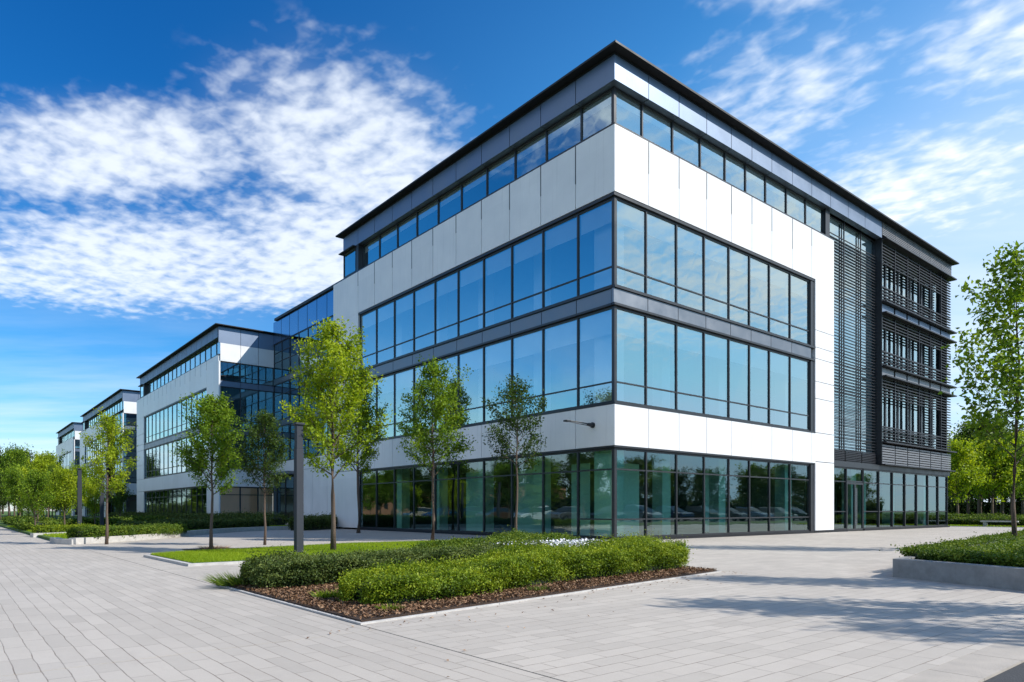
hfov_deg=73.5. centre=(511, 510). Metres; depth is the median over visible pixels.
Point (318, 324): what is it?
window
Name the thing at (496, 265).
window
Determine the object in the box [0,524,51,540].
lawn
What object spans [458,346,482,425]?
window
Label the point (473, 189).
window
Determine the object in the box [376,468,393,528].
window
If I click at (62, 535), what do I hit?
grass
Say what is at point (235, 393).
end window
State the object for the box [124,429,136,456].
end window
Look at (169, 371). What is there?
window
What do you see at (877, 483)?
window
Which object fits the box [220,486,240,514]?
end window
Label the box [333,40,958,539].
office building
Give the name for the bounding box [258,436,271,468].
end window
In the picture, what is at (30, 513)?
ground
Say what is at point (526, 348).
window
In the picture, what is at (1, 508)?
woodland tree
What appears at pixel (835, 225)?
louvred window
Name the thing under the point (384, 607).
weed plant
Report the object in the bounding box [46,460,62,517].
woodland tree
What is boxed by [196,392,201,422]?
window
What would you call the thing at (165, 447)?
window
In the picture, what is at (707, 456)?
window
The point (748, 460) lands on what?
window
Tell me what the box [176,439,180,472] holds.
window
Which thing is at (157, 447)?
window
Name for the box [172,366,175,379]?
window
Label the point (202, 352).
window
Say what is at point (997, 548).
hedge
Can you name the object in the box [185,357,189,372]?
window
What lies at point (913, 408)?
shaded window
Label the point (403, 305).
window
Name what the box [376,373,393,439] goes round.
window
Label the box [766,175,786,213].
window
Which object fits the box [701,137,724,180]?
window
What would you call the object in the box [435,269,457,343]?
window
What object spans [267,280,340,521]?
link building
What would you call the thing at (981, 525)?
grass
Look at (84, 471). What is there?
woodland tree
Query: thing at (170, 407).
window
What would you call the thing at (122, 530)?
hedge
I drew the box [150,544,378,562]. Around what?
lawn
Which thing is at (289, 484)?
entrance window
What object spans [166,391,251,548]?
young tree
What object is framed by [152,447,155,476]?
window
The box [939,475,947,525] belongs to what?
window
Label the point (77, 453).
end window
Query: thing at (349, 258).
window
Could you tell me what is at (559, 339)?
window
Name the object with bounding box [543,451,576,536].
window
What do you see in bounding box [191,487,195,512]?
window
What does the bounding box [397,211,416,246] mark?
window
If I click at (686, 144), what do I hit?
window
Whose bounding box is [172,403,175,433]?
window
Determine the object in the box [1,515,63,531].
hedge
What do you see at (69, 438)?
office building
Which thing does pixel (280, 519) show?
hedge
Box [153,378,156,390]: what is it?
window
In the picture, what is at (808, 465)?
window
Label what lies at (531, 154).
window
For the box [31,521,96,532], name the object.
hedge
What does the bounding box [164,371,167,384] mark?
window
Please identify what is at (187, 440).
window
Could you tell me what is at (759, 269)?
window
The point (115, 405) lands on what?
window
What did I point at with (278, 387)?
window
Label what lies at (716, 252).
window
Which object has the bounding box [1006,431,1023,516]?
woodland tree
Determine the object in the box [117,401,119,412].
window
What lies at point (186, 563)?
kerb
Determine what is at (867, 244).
louvred window
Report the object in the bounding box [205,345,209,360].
window
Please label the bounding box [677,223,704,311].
window
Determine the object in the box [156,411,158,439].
window
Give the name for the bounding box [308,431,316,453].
window
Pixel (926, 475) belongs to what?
window
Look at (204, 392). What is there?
window
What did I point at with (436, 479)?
window
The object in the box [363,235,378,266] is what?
window
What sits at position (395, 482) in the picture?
window
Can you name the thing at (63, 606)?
path
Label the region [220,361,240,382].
end window
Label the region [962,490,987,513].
woodland tree
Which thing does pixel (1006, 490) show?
woodland tree
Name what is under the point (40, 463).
woodland tree
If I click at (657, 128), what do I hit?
window
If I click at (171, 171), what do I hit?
sky
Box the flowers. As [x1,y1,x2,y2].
[489,537,601,547]
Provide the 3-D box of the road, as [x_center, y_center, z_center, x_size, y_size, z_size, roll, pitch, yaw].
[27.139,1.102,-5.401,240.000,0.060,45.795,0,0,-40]
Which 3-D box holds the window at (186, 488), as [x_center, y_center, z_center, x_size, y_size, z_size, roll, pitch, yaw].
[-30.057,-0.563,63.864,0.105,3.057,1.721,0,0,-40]
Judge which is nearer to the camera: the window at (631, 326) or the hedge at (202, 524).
the window at (631, 326)
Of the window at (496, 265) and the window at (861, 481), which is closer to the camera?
the window at (496, 265)
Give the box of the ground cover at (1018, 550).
[924,544,1023,567]
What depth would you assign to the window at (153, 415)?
74.50 m
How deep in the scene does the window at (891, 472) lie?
37.95 m
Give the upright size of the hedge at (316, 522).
1.139 m
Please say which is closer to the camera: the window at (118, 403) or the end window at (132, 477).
the end window at (132, 477)
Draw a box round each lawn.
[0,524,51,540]
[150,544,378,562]
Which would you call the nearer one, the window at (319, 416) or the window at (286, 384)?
the window at (319, 416)
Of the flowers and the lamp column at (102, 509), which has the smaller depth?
the flowers
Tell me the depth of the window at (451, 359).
30.86 m
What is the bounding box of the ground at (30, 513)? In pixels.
[1,511,84,516]
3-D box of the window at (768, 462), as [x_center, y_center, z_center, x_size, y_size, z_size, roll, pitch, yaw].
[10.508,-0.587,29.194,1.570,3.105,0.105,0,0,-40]
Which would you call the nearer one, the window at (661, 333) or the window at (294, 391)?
the window at (661, 333)
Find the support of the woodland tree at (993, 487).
on the lawn
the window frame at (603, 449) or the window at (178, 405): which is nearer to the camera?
the window frame at (603, 449)
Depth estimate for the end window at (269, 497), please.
59.21 m
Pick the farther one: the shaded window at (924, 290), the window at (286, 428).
the window at (286, 428)
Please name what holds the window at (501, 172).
in the office building at (707, 316)
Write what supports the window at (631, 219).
in the office building at (707, 316)
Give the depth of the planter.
9.83 m
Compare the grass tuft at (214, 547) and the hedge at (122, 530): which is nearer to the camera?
the grass tuft at (214, 547)
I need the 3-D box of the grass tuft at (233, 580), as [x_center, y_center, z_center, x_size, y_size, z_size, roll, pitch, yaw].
[-3.687,0.937,9.655,1.388,0.187,1.180,0,0,-40]
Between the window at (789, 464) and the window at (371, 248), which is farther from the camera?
the window at (371, 248)
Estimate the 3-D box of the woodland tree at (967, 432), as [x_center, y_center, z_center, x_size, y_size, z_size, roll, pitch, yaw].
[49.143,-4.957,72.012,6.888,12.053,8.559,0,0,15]
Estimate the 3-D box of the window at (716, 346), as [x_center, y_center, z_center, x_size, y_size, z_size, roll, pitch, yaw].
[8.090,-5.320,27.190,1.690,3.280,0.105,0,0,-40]
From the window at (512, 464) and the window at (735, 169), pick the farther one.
the window at (735, 169)
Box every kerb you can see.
[30,532,65,536]
[50,537,72,544]
[69,526,290,544]
[143,554,244,565]
[216,570,721,624]
[898,633,1023,681]
[953,526,1023,527]
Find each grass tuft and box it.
[197,545,229,548]
[202,570,252,586]
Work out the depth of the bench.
44.45 m
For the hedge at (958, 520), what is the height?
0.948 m
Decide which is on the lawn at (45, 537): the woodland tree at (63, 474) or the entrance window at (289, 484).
the woodland tree at (63, 474)
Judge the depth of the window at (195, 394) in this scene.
62.73 m
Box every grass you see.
[8,524,285,538]
[948,524,1023,526]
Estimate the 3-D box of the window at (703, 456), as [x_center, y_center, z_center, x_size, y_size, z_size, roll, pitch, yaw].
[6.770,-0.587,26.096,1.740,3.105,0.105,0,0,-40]
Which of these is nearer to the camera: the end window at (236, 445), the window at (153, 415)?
the end window at (236, 445)
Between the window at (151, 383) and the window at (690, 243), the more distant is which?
the window at (151, 383)
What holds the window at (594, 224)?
in the office building at (707, 316)
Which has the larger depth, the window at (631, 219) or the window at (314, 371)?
the window at (314, 371)
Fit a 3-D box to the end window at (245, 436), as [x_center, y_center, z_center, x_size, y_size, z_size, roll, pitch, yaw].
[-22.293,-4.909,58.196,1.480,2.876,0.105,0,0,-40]
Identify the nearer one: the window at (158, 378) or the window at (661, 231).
the window at (661, 231)
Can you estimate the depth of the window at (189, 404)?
64.00 m
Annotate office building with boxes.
[56,422,82,515]
[80,389,139,517]
[136,323,293,515]
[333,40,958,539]
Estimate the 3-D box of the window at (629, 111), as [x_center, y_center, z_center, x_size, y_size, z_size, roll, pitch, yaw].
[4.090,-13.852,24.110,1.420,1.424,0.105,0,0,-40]
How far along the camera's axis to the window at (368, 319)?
36.81 m
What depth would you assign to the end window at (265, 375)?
59.08 m
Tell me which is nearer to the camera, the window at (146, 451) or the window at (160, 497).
the window at (160, 497)
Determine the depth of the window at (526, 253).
26.84 m
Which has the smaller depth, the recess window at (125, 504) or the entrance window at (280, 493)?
the entrance window at (280, 493)
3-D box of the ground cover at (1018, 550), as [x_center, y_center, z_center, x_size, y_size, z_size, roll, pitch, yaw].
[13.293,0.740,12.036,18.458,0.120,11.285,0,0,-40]
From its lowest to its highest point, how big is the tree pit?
0.010 m
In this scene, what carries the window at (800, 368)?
in the office building at (707, 316)
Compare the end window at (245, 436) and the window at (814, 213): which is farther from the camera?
the end window at (245, 436)
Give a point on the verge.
(6, 514)
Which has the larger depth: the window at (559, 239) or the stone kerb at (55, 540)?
the window at (559, 239)
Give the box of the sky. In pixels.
[0,0,1023,510]
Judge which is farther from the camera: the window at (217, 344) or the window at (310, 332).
the window at (217, 344)
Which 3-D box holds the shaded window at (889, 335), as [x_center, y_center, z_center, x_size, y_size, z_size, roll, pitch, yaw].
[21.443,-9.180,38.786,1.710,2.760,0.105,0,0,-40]
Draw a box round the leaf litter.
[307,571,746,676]
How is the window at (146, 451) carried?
in the office building at (236, 363)
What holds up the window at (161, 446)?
in the office building at (236, 363)
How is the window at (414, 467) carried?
in the office building at (707, 316)
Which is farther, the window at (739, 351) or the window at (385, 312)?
the window at (385, 312)
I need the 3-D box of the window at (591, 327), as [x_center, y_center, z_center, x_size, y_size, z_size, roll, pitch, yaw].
[2.940,-5.320,24.066,0.142,3.280,1.674,0,0,-40]
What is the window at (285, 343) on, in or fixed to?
in the link building at (295, 323)
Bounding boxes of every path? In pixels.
[0,527,374,676]
[0,630,562,681]
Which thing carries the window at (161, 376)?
in the office building at (236, 363)
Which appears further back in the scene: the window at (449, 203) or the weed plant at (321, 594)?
the window at (449, 203)
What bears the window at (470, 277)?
in the office building at (707, 316)
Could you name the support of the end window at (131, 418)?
in the office building at (122, 403)
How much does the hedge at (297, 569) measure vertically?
0.653 m
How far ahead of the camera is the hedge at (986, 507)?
96.93 m
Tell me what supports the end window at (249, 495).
in the office building at (236, 363)
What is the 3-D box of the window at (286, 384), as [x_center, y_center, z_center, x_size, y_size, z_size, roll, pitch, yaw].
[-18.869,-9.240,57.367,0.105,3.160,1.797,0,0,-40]
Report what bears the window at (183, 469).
in the office building at (236, 363)
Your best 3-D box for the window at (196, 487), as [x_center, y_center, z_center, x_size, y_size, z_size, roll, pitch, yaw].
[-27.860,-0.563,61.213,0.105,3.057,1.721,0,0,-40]
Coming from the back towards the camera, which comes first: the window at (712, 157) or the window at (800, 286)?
the window at (800, 286)
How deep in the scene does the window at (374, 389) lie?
36.46 m
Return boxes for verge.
[0,513,98,523]
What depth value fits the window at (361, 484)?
37.59 m
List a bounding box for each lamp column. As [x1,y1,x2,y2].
[77,468,81,524]
[100,472,103,526]
[292,422,304,551]
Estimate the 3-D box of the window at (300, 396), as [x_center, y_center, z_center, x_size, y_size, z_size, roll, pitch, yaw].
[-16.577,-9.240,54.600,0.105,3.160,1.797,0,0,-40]
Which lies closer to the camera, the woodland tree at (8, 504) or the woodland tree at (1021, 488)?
the woodland tree at (8, 504)
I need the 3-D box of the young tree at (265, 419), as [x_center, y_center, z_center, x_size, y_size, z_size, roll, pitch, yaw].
[-7.519,-1.090,20.983,2.056,4.305,1.741,0,0,0]
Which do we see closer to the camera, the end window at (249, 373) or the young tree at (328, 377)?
the young tree at (328, 377)
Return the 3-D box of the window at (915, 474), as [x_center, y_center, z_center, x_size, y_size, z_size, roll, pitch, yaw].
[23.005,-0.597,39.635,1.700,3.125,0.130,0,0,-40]
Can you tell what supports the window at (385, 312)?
in the office building at (707, 316)
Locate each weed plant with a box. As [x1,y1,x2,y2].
[306,588,339,598]
[374,602,403,610]
[526,585,550,591]
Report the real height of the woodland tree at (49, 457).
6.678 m
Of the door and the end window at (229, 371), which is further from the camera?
the end window at (229, 371)
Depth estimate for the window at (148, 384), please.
77.38 m
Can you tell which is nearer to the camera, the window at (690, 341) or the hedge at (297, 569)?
the hedge at (297, 569)
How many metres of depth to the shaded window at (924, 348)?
41.97 m
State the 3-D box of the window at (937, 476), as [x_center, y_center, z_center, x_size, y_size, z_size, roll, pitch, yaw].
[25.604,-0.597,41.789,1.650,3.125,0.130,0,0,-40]
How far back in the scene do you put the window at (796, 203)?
31.55 m
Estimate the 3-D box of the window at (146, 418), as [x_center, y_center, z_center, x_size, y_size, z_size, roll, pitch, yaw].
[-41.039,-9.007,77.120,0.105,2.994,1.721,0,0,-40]
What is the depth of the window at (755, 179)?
29.34 m
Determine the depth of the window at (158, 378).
73.68 m
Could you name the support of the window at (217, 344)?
in the office building at (236, 363)
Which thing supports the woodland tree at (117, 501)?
on the verge
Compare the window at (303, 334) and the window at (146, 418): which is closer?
the window at (303, 334)
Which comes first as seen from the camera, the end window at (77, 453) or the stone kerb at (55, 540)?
the stone kerb at (55, 540)
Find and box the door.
[847,482,862,530]
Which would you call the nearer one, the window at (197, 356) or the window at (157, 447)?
the window at (197, 356)
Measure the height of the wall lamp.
0.200 m
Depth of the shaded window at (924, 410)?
41.97 m
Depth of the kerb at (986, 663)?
4.68 m
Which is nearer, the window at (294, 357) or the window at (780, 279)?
the window at (780, 279)
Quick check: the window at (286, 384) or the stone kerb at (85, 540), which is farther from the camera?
the window at (286, 384)
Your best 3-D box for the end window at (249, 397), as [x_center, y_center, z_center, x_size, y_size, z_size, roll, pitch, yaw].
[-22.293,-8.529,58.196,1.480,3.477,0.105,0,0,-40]
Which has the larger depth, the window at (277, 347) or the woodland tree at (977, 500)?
the woodland tree at (977, 500)
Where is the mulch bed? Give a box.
[229,568,716,621]
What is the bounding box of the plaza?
[68,522,1023,681]
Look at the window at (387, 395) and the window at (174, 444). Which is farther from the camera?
the window at (174, 444)
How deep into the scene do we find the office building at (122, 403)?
92.05 m
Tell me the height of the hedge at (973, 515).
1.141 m
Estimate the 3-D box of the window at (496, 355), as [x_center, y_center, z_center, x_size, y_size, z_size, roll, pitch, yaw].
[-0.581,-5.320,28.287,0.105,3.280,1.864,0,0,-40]
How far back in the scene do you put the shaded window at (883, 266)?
38.15 m
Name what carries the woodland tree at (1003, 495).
on the lawn
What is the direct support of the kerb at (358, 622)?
on the plaza
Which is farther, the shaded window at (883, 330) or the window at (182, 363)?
the window at (182, 363)
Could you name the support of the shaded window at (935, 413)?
in the office building at (707, 316)
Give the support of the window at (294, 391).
in the link building at (295, 323)
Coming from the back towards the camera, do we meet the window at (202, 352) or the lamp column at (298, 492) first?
the window at (202, 352)
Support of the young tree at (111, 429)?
on the plaza
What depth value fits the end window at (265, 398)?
59.12 m
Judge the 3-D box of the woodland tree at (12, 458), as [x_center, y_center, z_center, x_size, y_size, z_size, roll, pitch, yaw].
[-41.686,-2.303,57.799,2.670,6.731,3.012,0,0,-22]
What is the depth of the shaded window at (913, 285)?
40.89 m
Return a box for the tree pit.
[182,547,233,550]
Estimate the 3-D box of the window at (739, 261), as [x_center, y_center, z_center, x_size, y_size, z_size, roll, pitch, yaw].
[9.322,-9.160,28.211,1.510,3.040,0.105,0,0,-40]
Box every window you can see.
[75,439,79,448]
[75,451,79,466]
[111,497,113,511]
[114,403,116,414]
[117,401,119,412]
[124,413,136,426]
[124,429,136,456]
[124,460,136,482]
[124,500,126,511]
[140,385,142,397]
[145,416,147,442]
[145,449,147,477]
[146,382,149,394]
[148,415,151,441]
[148,448,151,477]
[150,380,152,391]
[152,413,155,440]
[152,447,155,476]
[152,491,155,511]
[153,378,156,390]
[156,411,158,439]
[156,446,158,475]
[157,376,159,387]
[159,409,162,438]
[159,445,162,475]
[159,490,162,511]
[160,374,163,386]
[163,407,167,436]
[163,443,167,474]
[163,490,167,511]
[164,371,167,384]
[168,369,171,381]
[168,405,171,435]
[168,442,171,474]
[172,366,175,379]
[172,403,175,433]
[172,441,175,473]
[176,363,180,377]
[176,402,180,432]
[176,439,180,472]
[176,489,179,512]
[181,360,184,374]
[181,399,185,430]
[181,438,185,471]
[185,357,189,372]
[186,397,190,429]
[186,437,190,470]
[186,488,190,511]
[190,354,194,369]
[191,394,195,426]
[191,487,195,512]
[195,351,199,366]
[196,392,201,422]
[196,487,201,512]
[200,348,204,363]
[202,389,206,422]
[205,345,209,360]
[210,341,215,357]
[216,340,219,354]
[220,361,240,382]
[220,386,240,429]
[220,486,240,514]
[224,434,240,468]
[241,364,257,384]
[241,388,257,429]
[241,435,257,469]
[241,487,257,513]
[258,366,273,386]
[258,390,273,428]
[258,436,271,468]
[258,487,273,515]
[274,341,281,379]
[274,383,281,420]
[274,426,281,461]
[277,477,284,515]
[282,337,289,376]
[282,379,289,419]
[282,424,289,460]
[285,476,293,521]
[290,332,298,373]
[290,377,298,417]
[290,422,294,459]
[299,328,307,369]
[299,373,307,412]
[302,421,307,457]
[308,323,316,365]
[308,371,316,410]
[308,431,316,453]
[317,318,326,359]
[317,416,326,455]
[343,247,355,278]
[360,308,375,367]
[360,470,375,528]
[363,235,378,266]
[363,378,375,438]
[376,300,393,363]
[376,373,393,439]
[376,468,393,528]
[379,224,396,257]
[394,291,412,357]
[394,367,412,436]
[394,466,412,529]
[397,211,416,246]
[413,280,434,351]
[413,361,434,431]
[413,464,434,530]
[417,198,437,235]
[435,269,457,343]
[435,353,457,429]
[435,462,457,531]
[438,183,460,223]
[458,258,482,336]
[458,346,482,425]
[458,460,482,532]
[461,167,486,209]
[483,245,510,327]
[483,337,510,422]
[483,458,510,533]
[487,149,514,194]
[511,230,542,318]
[511,327,542,417]
[511,454,542,533]
[515,130,545,178]
[543,214,576,307]
[543,317,576,412]
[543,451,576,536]
[546,107,580,160]
[577,197,611,296]
[577,306,611,406]
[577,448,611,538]
[581,88,611,140]
[616,88,642,136]
[616,197,646,293]
[616,306,646,405]
[616,448,646,537]
[643,104,672,152]
[647,210,676,302]
[647,315,676,410]
[647,450,676,536]
[673,121,700,167]
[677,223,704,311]
[677,323,704,414]
[677,453,704,535]
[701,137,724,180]
[705,235,728,319]
[705,331,728,418]
[705,455,728,534]
[725,151,745,191]
[729,246,749,325]
[729,338,749,421]
[729,457,749,533]
[746,164,765,202]
[750,255,769,331]
[750,344,769,424]
[750,459,769,532]
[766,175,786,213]
[770,264,790,338]
[770,350,790,427]
[770,461,790,532]
[787,188,805,223]
[791,273,809,344]
[791,355,809,430]
[791,463,809,531]
[806,199,823,233]
[830,216,841,459]
[834,466,846,529]
[842,222,858,461]
[847,467,862,482]
[859,232,873,463]
[863,469,878,528]
[879,470,892,527]
[882,252,885,299]
[882,319,885,363]
[882,381,885,440]
[886,254,897,302]
[886,321,897,367]
[886,382,897,442]
[893,471,904,527]
[898,261,909,307]
[898,326,909,371]
[898,386,909,443]
[905,472,916,526]
[910,265,921,315]
[910,331,921,375]
[910,389,921,445]
[917,473,927,526]
[922,273,931,318]
[922,336,931,378]
[922,393,931,447]
[928,474,938,525]
[932,280,941,322]
[932,340,941,380]
[932,395,941,448]
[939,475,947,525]
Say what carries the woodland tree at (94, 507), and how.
on the lawn at (45, 537)
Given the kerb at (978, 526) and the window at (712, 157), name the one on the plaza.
the kerb at (978, 526)
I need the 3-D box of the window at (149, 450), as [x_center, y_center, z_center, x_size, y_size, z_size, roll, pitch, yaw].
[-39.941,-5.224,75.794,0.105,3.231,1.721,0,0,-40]
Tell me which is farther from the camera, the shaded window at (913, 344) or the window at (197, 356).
the window at (197, 356)
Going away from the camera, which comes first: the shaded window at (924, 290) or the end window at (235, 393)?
the shaded window at (924, 290)
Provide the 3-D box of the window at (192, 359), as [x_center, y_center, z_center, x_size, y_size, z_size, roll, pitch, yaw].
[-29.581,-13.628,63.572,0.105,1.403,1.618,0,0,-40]
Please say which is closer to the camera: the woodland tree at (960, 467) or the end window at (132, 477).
the woodland tree at (960, 467)
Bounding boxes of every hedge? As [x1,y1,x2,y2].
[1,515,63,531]
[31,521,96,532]
[52,514,166,525]
[65,521,190,538]
[108,509,287,525]
[114,515,271,529]
[238,534,579,588]
[287,511,342,530]
[334,521,696,604]
[411,524,579,550]
[879,528,1023,566]
[948,492,1021,514]
[948,510,1023,519]
[948,513,1023,525]
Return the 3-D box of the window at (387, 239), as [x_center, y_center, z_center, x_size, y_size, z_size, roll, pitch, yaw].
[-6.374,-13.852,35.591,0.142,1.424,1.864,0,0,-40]
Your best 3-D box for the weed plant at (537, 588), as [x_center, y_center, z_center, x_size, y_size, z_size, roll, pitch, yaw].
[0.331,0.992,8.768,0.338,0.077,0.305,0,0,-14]
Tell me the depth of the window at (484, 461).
28.95 m
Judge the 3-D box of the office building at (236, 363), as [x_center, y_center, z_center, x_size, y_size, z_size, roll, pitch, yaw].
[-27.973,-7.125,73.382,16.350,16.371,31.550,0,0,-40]
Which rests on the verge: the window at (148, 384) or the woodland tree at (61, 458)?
the woodland tree at (61, 458)
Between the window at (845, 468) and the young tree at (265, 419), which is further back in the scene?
the window at (845, 468)
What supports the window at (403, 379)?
in the office building at (707, 316)
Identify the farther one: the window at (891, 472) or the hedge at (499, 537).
the window at (891, 472)
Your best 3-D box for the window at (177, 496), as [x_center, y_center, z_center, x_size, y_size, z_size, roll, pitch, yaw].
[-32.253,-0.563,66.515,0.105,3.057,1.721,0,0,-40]
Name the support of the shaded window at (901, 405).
in the office building at (707, 316)
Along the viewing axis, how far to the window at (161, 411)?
71.94 m
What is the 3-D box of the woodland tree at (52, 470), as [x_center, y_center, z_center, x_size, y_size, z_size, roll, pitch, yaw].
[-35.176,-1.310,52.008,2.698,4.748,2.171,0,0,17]
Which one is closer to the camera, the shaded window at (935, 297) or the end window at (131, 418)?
the shaded window at (935, 297)
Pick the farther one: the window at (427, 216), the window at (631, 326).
the window at (427, 216)
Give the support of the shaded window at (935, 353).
in the office building at (707, 316)
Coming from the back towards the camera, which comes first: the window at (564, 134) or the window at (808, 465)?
the window at (808, 465)
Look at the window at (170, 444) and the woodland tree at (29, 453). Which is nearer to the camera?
the window at (170, 444)
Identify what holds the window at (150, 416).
in the office building at (236, 363)
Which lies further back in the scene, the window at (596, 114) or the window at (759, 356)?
the window at (759, 356)
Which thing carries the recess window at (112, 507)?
in the office building at (122, 403)
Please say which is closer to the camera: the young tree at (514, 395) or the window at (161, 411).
the young tree at (514, 395)
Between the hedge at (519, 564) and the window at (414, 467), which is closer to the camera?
the hedge at (519, 564)
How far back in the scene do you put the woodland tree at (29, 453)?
103.95 m
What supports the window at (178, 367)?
in the office building at (236, 363)
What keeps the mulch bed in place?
on the plaza
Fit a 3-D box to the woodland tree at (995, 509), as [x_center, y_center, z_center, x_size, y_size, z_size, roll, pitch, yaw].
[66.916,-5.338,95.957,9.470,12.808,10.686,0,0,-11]
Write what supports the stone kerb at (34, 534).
on the plaza
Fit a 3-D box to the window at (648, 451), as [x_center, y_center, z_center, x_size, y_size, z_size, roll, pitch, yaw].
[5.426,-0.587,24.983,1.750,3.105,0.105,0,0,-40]
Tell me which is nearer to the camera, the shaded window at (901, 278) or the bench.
the shaded window at (901, 278)
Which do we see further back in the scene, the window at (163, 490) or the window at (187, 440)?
the window at (163, 490)
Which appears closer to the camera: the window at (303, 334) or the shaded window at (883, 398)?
the shaded window at (883, 398)
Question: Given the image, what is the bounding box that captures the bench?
[980,521,1018,525]
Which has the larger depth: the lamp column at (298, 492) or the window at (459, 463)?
the window at (459, 463)
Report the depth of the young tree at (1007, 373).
17.77 m
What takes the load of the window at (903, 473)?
in the office building at (707, 316)
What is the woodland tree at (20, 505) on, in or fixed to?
on the lawn at (45, 537)
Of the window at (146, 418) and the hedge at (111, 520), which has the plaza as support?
the hedge at (111, 520)
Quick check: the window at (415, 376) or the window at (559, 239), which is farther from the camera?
the window at (415, 376)
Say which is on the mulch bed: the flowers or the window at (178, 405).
the flowers
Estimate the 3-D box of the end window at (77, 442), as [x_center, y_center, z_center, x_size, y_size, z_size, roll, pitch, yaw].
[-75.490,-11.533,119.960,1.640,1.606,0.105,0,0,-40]
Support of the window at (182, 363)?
in the office building at (236, 363)
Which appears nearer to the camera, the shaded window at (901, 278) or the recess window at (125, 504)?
the shaded window at (901, 278)
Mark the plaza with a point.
(830, 607)
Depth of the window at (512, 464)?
27.53 m
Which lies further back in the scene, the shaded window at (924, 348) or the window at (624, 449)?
the shaded window at (924, 348)
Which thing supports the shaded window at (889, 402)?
in the office building at (707, 316)
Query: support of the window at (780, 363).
in the office building at (707, 316)
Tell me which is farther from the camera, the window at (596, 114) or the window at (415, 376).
the window at (415, 376)
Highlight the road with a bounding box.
[984,662,1023,681]
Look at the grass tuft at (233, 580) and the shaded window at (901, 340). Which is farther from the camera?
the shaded window at (901, 340)
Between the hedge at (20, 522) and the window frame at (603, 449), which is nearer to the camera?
the window frame at (603, 449)
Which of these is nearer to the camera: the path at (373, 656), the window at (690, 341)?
the path at (373, 656)
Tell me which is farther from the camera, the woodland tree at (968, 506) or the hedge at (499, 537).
the woodland tree at (968, 506)
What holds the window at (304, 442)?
in the link building at (295, 323)
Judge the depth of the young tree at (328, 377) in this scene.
16.98 m
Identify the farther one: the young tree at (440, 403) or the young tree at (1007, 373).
the young tree at (440, 403)
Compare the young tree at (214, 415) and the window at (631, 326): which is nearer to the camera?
the young tree at (214, 415)
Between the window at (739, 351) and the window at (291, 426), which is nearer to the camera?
the window at (739, 351)
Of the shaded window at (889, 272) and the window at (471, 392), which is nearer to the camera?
the window at (471, 392)
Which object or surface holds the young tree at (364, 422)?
on the plaza
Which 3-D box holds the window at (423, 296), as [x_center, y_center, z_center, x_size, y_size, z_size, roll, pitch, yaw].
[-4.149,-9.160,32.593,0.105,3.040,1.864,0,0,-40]
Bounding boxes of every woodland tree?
[0,443,33,515]
[0,445,31,515]
[0,492,7,519]
[1,462,28,515]
[9,443,34,515]
[12,464,48,513]
[13,465,55,525]
[17,456,55,521]
[28,451,59,516]
[34,449,67,516]
[44,464,63,516]
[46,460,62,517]
[47,466,84,523]
[61,460,94,511]
[82,477,105,524]
[108,480,133,516]
[947,426,988,514]
[947,435,990,513]
[949,407,1020,514]
[951,430,1010,514]
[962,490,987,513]
[964,437,1023,513]
[985,420,1023,513]
[985,433,1023,515]
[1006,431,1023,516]
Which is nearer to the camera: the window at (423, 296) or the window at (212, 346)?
the window at (423, 296)
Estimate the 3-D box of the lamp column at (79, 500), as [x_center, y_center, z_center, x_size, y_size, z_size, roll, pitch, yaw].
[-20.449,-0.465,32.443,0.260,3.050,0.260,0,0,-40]
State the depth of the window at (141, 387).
78.80 m
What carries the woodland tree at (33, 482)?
on the lawn at (45, 537)
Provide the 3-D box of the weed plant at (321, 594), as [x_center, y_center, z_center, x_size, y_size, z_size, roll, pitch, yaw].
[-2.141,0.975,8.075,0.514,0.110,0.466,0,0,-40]
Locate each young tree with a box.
[75,406,139,543]
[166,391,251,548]
[234,406,292,544]
[279,314,396,549]
[318,366,388,532]
[392,354,477,540]
[480,373,547,531]
[938,240,1023,535]
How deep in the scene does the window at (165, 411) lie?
70.65 m
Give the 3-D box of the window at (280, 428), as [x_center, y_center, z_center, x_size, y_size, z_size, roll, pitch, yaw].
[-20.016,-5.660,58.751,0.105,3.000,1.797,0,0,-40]
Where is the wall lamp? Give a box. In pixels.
[563,420,594,427]
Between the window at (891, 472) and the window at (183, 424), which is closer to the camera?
the window at (891, 472)
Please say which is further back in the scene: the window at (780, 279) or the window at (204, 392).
the window at (204, 392)
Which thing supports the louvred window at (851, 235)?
in the office building at (707, 316)
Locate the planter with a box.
[893,556,1023,590]

